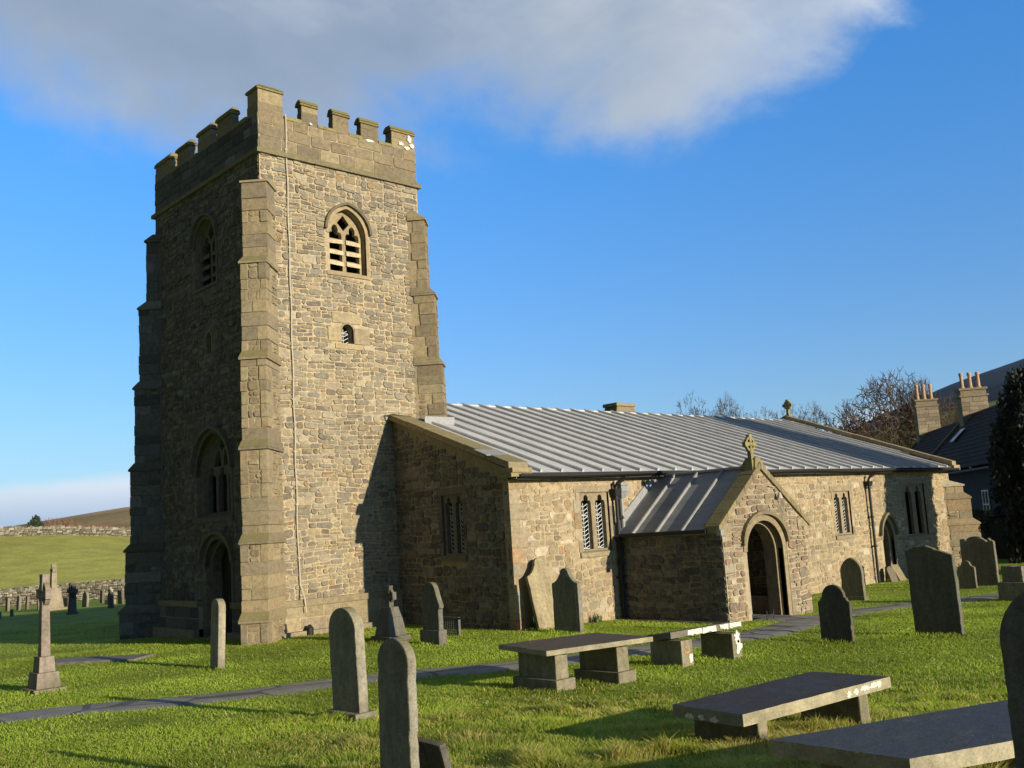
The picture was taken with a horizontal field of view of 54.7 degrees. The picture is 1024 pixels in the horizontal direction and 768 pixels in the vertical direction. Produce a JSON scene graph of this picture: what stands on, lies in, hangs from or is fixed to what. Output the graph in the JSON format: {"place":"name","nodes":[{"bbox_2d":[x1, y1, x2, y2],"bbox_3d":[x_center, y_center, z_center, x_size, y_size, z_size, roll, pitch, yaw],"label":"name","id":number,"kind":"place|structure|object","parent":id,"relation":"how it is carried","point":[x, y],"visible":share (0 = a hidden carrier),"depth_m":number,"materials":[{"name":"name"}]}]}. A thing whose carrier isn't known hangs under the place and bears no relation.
{"place":"outdoors","nodes":[
{"label":"outdoors","id":0,"kind":"place"},
{"bbox_2d":[0,593,998,723],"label":"path","id":1,"kind":"structure","parent":0,"point":[780,628],"depth_m":15.57,"materials":[{"name":"grey asphalt"}]},
{"bbox_2d":[0,535,1023,767],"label":"ground","id":2,"kind":"structure","parent":0,"point":[26,561],"depth_m":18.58,"materials":[{"name":"green plant"}]},
{"bbox_2d":[5,597,9,610],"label":"headstone","id":3,"kind":"object","parent":2,"relation":"on","point":[7,604],"visible":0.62,"depth_m":58.51,"materials":[{"name":"beige stone"}]},
{"bbox_2d":[10,609,13,616],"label":"headstone","id":4,"kind":"object","parent":2,"relation":"on","point":[11,612],"visible":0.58,"depth_m":48.58,"materials":[{"name":"grey stone"}]},
{"bbox_2d":[16,596,21,609],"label":"headstone","id":5,"kind":"object","parent":2,"relation":"on","point":[18,605],"visible":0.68,"depth_m":58.75,"materials":[{"name":"beige stone"}]},
{"bbox_2d":[25,596,29,609],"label":"headstone","id":6,"kind":"object","parent":2,"relation":"on","point":[27,602],"visible":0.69,"depth_m":58.95,"materials":[{"name":"beige stone"}]},
{"bbox_2d":[22,574,65,694],"bbox_3d":[-8.071,4.412,17.076,0.528,2.230,0.660,4,-11,-42],"label":"grave cross","id":7,"kind":"object","parent":2,"relation":"on","point":[44,675],"visible":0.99,"depth_m":16.97,"materials":[{"name":"grey stone"}]},
{"bbox_2d":[50,564,66,610],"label":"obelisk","id":8,"kind":"object","parent":2,"relation":"on","point":[56,602],"visible":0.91,"depth_m":53.49,"materials":[{"name":"beige stone"}]},
{"bbox_2d":[0,578,125,606],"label":"dry stone wall","id":9,"kind":"structure","parent":2,"relation":"on","point":[93,588],"depth_m":68.38,"materials":[{"name":"grey stone"}]},
{"bbox_2d":[0,525,130,536],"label":"dry stone wall","id":10,"kind":"structure","parent":2,"relation":"on","point":[83,530],"depth_m":134.99,"materials":[{"name":"grey stone"}]},
{"bbox_2d":[63,597,67,605],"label":"headstone","id":11,"kind":"object","parent":2,"relation":"on","point":[65,601],"visible":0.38,"depth_m":58.93,"materials":[{"name":"grey stone"}]},
{"bbox_2d":[66,582,78,614],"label":"grave cross","id":12,"kind":"object","parent":2,"relation":"on","point":[72,591],"visible":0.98,"depth_m":45.97,"materials":[{"name":"grey stone"}]},
{"bbox_2d":[82,591,88,606],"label":"headstone","id":13,"kind":"object","parent":2,"relation":"on","point":[85,600],"visible":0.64,"depth_m":54.35,"materials":[{"name":"grey stone"}]},
{"bbox_2d":[100,590,104,602],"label":"headstone","id":14,"kind":"object","parent":2,"relation":"on","point":[102,593],"visible":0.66,"depth_m":58.97,"materials":[{"name":"grey stone"}]},
{"bbox_2d":[55,654,152,665],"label":"ledger slab","id":15,"kind":"structure","parent":2,"relation":"on","point":[87,660],"depth_m":21.50,"materials":[{"name":"grey stone"}]},
{"bbox_2d":[105,587,115,604],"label":"grave cross","id":16,"kind":"object","parent":2,"relation":"on","point":[109,590],"visible":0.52,"depth_m":55.77,"materials":[{"name":"grey stone"}]},
{"bbox_2d":[108,591,113,607],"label":"headstone","id":17,"kind":"object","parent":2,"relation":"on","point":[110,599],"visible":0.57,"depth_m":49.45,"materials":[{"name":"grey stone"}]},
{"bbox_2d":[117,590,123,603],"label":"headstone","id":18,"kind":"object","parent":2,"relation":"on","point":[120,594],"visible":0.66,"depth_m":54.00,"materials":[{"name":"grey stone"}]},
{"bbox_2d":[210,598,225,669],"bbox_3d":[-5.588,4.918,18.799,0.140,1.649,0.428,5,-12,-36],"label":"headstone","id":19,"kind":"object","parent":2,"relation":"on","point":[218,630],"visible":0.72,"depth_m":18.71,"materials":[{"name":"grey stone"}]},
{"bbox_2d":[326,607,376,722],"bbox_3d":[-1.945,3.507,11.802,0.300,1.663,0.660,2,-10,-43],"label":"headstone","id":20,"kind":"object","parent":2,"relation":"on","point":[348,664],"visible":0.62,"depth_m":11.71,"materials":[{"name":"grey stone"}]},
{"bbox_2d":[371,586,410,642],"bbox_3d":[-2.703,5.214,21.962,0.576,1.450,0.720,4,-11,-42],"label":"grave cross","id":21,"kind":"object","parent":2,"relation":"on","point":[390,623],"visible":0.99,"depth_m":21.83,"materials":[{"name":"grey stone"}]},
{"bbox_2d":[377,637,419,767],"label":"headstone","id":22,"kind":"object","parent":2,"relation":"on","point":[398,708],"visible":1,"depth_m":6.92,"materials":[{"name":"grey stone"}]},
{"bbox_2d":[420,582,446,645],"bbox_3d":[-1.666,4.997,20.817,0.220,1.632,0.660,4,-11,-42],"label":"headstone","id":23,"kind":"object","parent":2,"relation":"on","point":[433,631],"visible":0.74,"depth_m":20.74,"materials":[{"name":"grey stone"}]},
{"bbox_2d":[417,737,451,767],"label":"leaning slab","id":24,"kind":"structure","parent":2,"relation":"on","point":[433,753],"depth_m":7.04,"materials":[{"name":"grey stone"}]},
{"bbox_2d":[443,616,460,635],"bbox_3d":[-1.427,5.508,22.414,0.060,0.460,0.760,4,-11,-42],"label":"vent screen","id":25,"kind":"object","parent":2,"relation":"on","point":[454,629],"visible":0.52,"depth_m":22.30,"materials":[{"name":"grey metal"}]},
{"bbox_2d":[525,606,544,629],"bbox_3d":[0.557,5.353,22.788,0.640,0.590,0.426,4,-11,-42],"label":"weed tuft","id":26,"kind":"object","parent":2,"relation":"on","point":[533,624],"visible":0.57,"depth_m":22.69,"materials":[{"name":"green plant"}]},
{"bbox_2d":[525,558,557,629],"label":"leaning slab","id":27,"kind":"structure","parent":2,"relation":"on","point":[541,578],"depth_m":22.88,"materials":[{"name":"beige stone"}]},
{"bbox_2d":[117,84,980,645],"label":"church","id":28,"kind":"structure","parent":2,"relation":"on","point":[313,450],"depth_m":26.84,"materials":[{"name":"stone"}]},
{"bbox_2d":[188,213,218,295],"bbox_3d":[-8.575,-3.755,28.288,0.650,2.225,1.719,4,-11,-42],"label":"belfry window","id":29,"kind":"structure","parent":28,"relation":"in","point":[208,237],"depth_m":28.37,"materials":[{"name":"stone"}]},
{"bbox_2d":[205,330,212,351],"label":"slit window","id":30,"kind":"structure","parent":28,"relation":"in","point":[208,331],"depth_m":27.52,"materials":[{"name":"brown stone"}]},
{"bbox_2d":[189,425,233,523],"bbox_3d":[-8.040,2.449,27.190,0.630,2.630,2.469,4,-11,-42],"label":"west window","id":31,"kind":"structure","parent":28,"relation":"in","point":[220,462],"depth_m":27.48,"materials":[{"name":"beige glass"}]},
{"bbox_2d":[197,531,235,634],"bbox_3d":[-7.712,5.412,26.608,0.630,2.930,1.979,4,-11,-42],"label":"west doorway","id":32,"kind":"structure","parent":28,"relation":"in","point":[223,554],"depth_m":27.05,"materials":[{"name":"beige stone"}]},
{"bbox_2d":[324,202,371,279],"bbox_3d":[-4.731,-3.982,27.741,1.540,2.135,0.650,4,-11,-42],"label":"belfry window","id":33,"kind":"structure","parent":28,"relation":"in","point":[342,229],"depth_m":27.86,"materials":[{"name":"stone"}]},
{"bbox_2d":[341,323,354,343],"bbox_3d":[-4.605,-1.377,27.235,0.479,0.590,0.320,4,-11,-42],"label":"slit window","id":34,"kind":"structure","parent":28,"relation":"in","point":[344,333],"depth_m":27.34,"materials":[{"name":"beige stone"}]},
{"bbox_2d":[437,486,468,560],"bbox_3d":[-1.423,3.556,25.121,0.405,1.840,1.434,4,-11,-42],"label":"window","id":35,"kind":"structure","parent":28,"relation":"in","point":[455,517],"depth_m":25.15,"materials":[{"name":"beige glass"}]},
{"bbox_2d":[573,485,617,557],"bbox_3d":[2.048,3.473,25.105,1.540,1.780,0.290,4,-11,-42],"label":"window","id":36,"kind":"structure","parent":28,"relation":"in","point":[590,507],"depth_m":25.12,"materials":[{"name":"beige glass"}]},
{"bbox_2d":[829,486,856,539],"bbox_3d":[11.054,4.324,33.309,1.520,1.760,0.290,4,-11,-42],"label":"window","id":37,"kind":"structure","parent":28,"relation":"in","point":[842,531],"depth_m":33.35,"materials":[{"name":"beige stone"}]},
{"bbox_2d":[879,512,899,578],"bbox_3d":[13.260,5.837,35.114,1.260,2.550,0.530,4,-11,-42],"label":"priest doorway","id":38,"kind":"structure","parent":28,"relation":"in","point":[883,531],"depth_m":35.32,"materials":[{"name":"beige stone"}]},
{"bbox_2d":[899,479,931,539],"bbox_3d":[14.938,4.652,36.855,2.160,2.200,0.290,4,-11,-42],"label":"window","id":39,"kind":"structure","parent":28,"relation":"in","point":[914,515],"depth_m":36.90,"materials":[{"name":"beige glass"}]},
{"bbox_2d":[552,568,585,633],"bbox_3d":[1.230,4.942,21.809,0.200,1.753,0.860,4,-11,-42],"label":"headstone","id":40,"kind":"object","parent":2,"relation":"on","point":[567,602],"visible":0.74,"depth_m":21.75,"materials":[{"name":"grey stone"}]},
{"bbox_2d":[499,633,652,691],"bbox_3d":[0.944,4.216,14.531,1.900,0.880,1.306,1,-9,-30],"label":"table tomb","id":41,"kind":"object","parent":2,"relation":"on","point":[543,663],"visible":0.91,"depth_m":14.25,"materials":[{"name":"grey stone"}]},
{"bbox_2d":[593,612,602,622],"bbox_3d":[2.108,5.715,24.279,0.271,0.263,0.292,-6,-9,20],"label":"weed tuft","id":42,"kind":"object","parent":2,"relation":"on","point":[596,619],"visible":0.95,"depth_m":24.22,"materials":[{"name":"green plant"}]},
{"bbox_2d":[625,618,726,623],"bbox_3d":[3.960,5.704,23.756,0.793,0.062,3.266,4,-11,-42],"label":"soil strip","id":43,"kind":"object","parent":2,"relation":"on","point":[673,621],"visible":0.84,"depth_m":23.64,"materials":[{"name":"brown soil"}]},
{"bbox_2d":[646,621,742,666],"bbox_3d":[3.027,4.400,16.325,1.488,0.868,0.766,1,-9,-29],"label":"table tomb","id":44,"kind":"object","parent":2,"relation":"on","point":[670,648],"visible":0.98,"depth_m":16.13,"materials":[{"name":"grey stone"}]},
{"bbox_2d":[676,392,712,415],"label":"bare tree","id":45,"kind":"object","parent":2,"relation":"on","point":[696,410],"visible":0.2,"depth_m":127.00,"materials":[{"name":"brown plant"}]},
{"bbox_2d":[711,397,734,416],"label":"bare tree","id":46,"kind":"object","parent":2,"relation":"on","point":[722,410],"visible":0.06,"depth_m":125.16,"materials":[{"name":"brown plant"}]},
{"bbox_2d":[715,393,749,417],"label":"bare tree","id":47,"kind":"object","parent":2,"relation":"on","point":[735,414],"visible":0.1,"depth_m":124.02,"materials":[{"name":"brown plant"}]},
{"bbox_2d":[750,407,777,418],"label":"bare tree","id":48,"kind":"object","parent":2,"relation":"on","point":[763,413],"visible":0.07,"depth_m":129.37,"materials":[{"name":"brown plant"}]},
{"bbox_2d":[766,609,774,619],"bbox_3d":[6.110,5.513,23.376,0.304,0.340,0.028,4,-11,-42],"label":"boot scraper","id":49,"kind":"object","parent":2,"relation":"on","point":[772,614],"visible":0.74,"depth_m":23.38,"materials":[{"name":"black metal"}]},
{"bbox_2d":[672,671,890,742],"bbox_3d":[2.536,3.159,9.070,2.204,0.691,0.818,3,-10,-39],"label":"table tomb","id":50,"kind":"object","parent":2,"relation":"on","point":[749,711],"visible":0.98,"depth_m":8.85,"materials":[{"name":"grey stone"}]},
{"bbox_2d":[773,404,812,422],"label":"bare tree","id":51,"kind":"object","parent":2,"relation":"on","point":[776,414],"visible":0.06,"depth_m":108.51,"materials":[{"name":"brown plant"}]},
{"bbox_2d":[792,400,834,430],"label":"bare tree","id":52,"kind":"object","parent":2,"relation":"on","point":[816,410],"visible":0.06,"depth_m":116.40,"materials":[{"name":"brown plant"}]},
{"bbox_2d":[805,407,833,432],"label":"bare tree","id":53,"kind":"object","parent":2,"relation":"on","point":[822,418],"visible":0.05,"depth_m":104.57,"materials":[{"name":"brown plant"}]},
{"bbox_2d":[818,584,854,642],"bbox_3d":[5.897,4.344,17.990,0.080,1.373,0.638,4,-11,-42],"label":"headstone","id":54,"kind":"object","parent":2,"relation":"on","point":[835,612],"visible":0.69,"depth_m":17.97,"materials":[{"name":"grey stone"}]},
{"bbox_2d":[825,412,865,437],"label":"bare tree","id":55,"kind":"object","parent":2,"relation":"on","point":[838,425],"visible":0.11,"depth_m":98.98,"materials":[{"name":"brown plant"}]},
{"bbox_2d":[825,399,871,440],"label":"bare tree","id":56,"kind":"object","parent":2,"relation":"on","point":[849,416],"visible":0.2,"depth_m":107.73,"materials":[{"name":"brown plant"}]},
{"bbox_2d":[840,558,868,600],"bbox_3d":[9.762,5.754,28.311,0.240,1.553,0.740,4,-11,-42],"label":"headstone","id":57,"kind":"object","parent":2,"relation":"on","point":[852,578],"visible":0.56,"depth_m":28.25,"materials":[{"name":"grey stone"}]},
{"bbox_2d":[873,428,900,443],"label":"bare tree","id":58,"kind":"object","parent":2,"relation":"on","point":[881,435],"visible":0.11,"depth_m":132.06,"materials":[{"name":"brown plant"}]},
{"bbox_2d":[831,367,949,447],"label":"bare tree","id":59,"kind":"object","parent":2,"relation":"on","point":[878,415],"visible":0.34,"depth_m":96.09,"materials":[{"name":"brown plant"}]},
{"bbox_2d":[886,566,898,581],"bbox_3d":[13.139,6.715,34.079,0.365,0.900,0.070,1,-29,-31],"label":"leaning slab","id":60,"kind":"object","parent":2,"relation":"on","point":[891,574],"depth_m":34.11,"materials":[{"name":"grey stone"}]},
{"bbox_2d":[770,700,1015,767],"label":"table tomb","id":61,"kind":"object","parent":2,"relation":"on","point":[974,735],"visible":0.91,"depth_m":6.14,"materials":[{"name":"grey stone"}]},
{"bbox_2d":[890,564,906,580],"bbox_3d":[13.501,6.704,34.354,0.408,0.971,0.080,2,-40,-35],"label":"leaning slab","id":62,"kind":"object","parent":2,"relation":"on","point":[899,573],"depth_m":34.40,"materials":[{"name":"beige stone"}]},
{"bbox_2d":[886,372,953,447],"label":"bare tree","id":63,"kind":"object","parent":2,"relation":"on","point":[911,428],"visible":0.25,"depth_m":97.95,"materials":[{"name":"brown plant"}]},
{"bbox_2d":[905,545,964,635],"bbox_3d":[7.795,3.967,18.214,0.120,1.972,0.888,4,-12,-42],"label":"headstone","id":64,"kind":"object","parent":2,"relation":"on","point":[934,591],"visible":0.74,"depth_m":18.18,"materials":[{"name":"grey stone"}]},
{"bbox_2d":[940,391,958,422],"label":"bare tree","id":65,"kind":"object","parent":2,"relation":"on","point":[951,402],"visible":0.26,"depth_m":137.28,"materials":[{"name":"brown plant"}]},
{"bbox_2d":[942,402,969,467],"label":"bare tree","id":66,"kind":"object","parent":2,"relation":"on","point":[952,415],"visible":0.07,"depth_m":137.97,"materials":[{"name":"brown plant"}]},
{"bbox_2d":[909,372,1011,522],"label":"house","id":67,"kind":"structure","parent":2,"relation":"on","point":[963,442],"depth_m":59.50,"materials":[{"name":"stone"}]},
{"bbox_2d":[981,490,990,509],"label":"window","id":68,"kind":"structure","parent":67,"relation":"in","point":[985,493],"depth_m":48.35,"materials":[{"name":"white paint"}]},
{"bbox_2d":[957,561,977,588],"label":"headstone","id":69,"kind":"object","parent":2,"relation":"on","point":[967,576],"visible":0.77,"depth_m":29.37,"materials":[{"name":"grey stone"}]},
{"bbox_2d":[959,536,990,560],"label":"headstone","id":70,"kind":"object","parent":2,"relation":"on","point":[968,540],"visible":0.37,"depth_m":31.38,"materials":[{"name":"grey stone"}]},
{"bbox_2d":[962,538,999,585],"bbox_3d":[14.271,5.589,30.095,0.148,1.774,0.956,4,-11,-42],"label":"headstone","id":71,"kind":"object","parent":2,"relation":"on","point":[980,555],"visible":0.76,"depth_m":29.99,"materials":[{"name":"grey stone"}]},
{"bbox_2d":[981,531,985,539],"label":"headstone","id":72,"kind":"object","parent":2,"relation":"on","point":[983,535],"visible":0.08,"depth_m":40.12,"materials":[{"name":"black stone"}]},
{"bbox_2d":[972,509,1001,539],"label":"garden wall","id":73,"kind":"structure","parent":2,"relation":"on","point":[986,518],"depth_m":46.40,"materials":[{"name":"black stone"}]},
{"bbox_2d":[985,364,1023,562],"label":"yew tree","id":74,"kind":"object","parent":2,"relation":"on","point":[1006,459],"visible":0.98,"depth_m":38.59,"materials":[{"name":"green plant"}]},
{"bbox_2d":[997,565,1023,600],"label":"block monument","id":75,"kind":"object","parent":2,"relation":"on","point":[1011,587],"visible":0.72,"depth_m":24.84,"materials":[{"name":"grey stone"}]},
{"bbox_2d":[1000,591,1023,767],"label":"headstone","id":76,"kind":"object","parent":2,"relation":"on","point":[1012,635],"visible":1,"depth_m":4.73,"materials":[{"name":"grey stone"}]},
{"bbox_2d":[0,0,1023,526],"label":"sky","id":77,"kind":"structure","parent":0,"point":[651,205],"materials":[{"name":"blue"}]},
{"bbox_2d":[6,359,1023,527],"bbox_3d":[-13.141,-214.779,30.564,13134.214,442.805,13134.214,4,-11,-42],"label":"hills","id":78,"kind":"structure","parent":0,"point":[993,380],"depth_m":1463.73,"materials":[{"name":"plant"}]},
{"bbox_2d":[27,514,44,526],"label":"conifer","id":79,"kind":"object","parent":78,"relation":"on","point":[36,521],"visible":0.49,"depth_m":149.89,"materials":[{"name":"green plant"}]},
{"bbox_2d":[43,517,81,526],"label":"bare bush","id":80,"kind":"object","parent":78,"relation":"on","point":[71,521],"visible":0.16,"depth_m":155.00,"materials":[{"name":"brown plant"}]},
{"bbox_2d":[84,521,108,527],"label":"bare bush","id":81,"kind":"object","parent":78,"relation":"on","point":[96,525],"visible":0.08,"depth_m":157.16,"materials":[{"name":"brown plant"}]},
{"bbox_2d":[753,614,819,621],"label":"porch path","id":82,"kind":"structure","parent":0,"point":[761,617],"depth_m":23.54,"materials":[{"name":"grey stone"}]}
]}

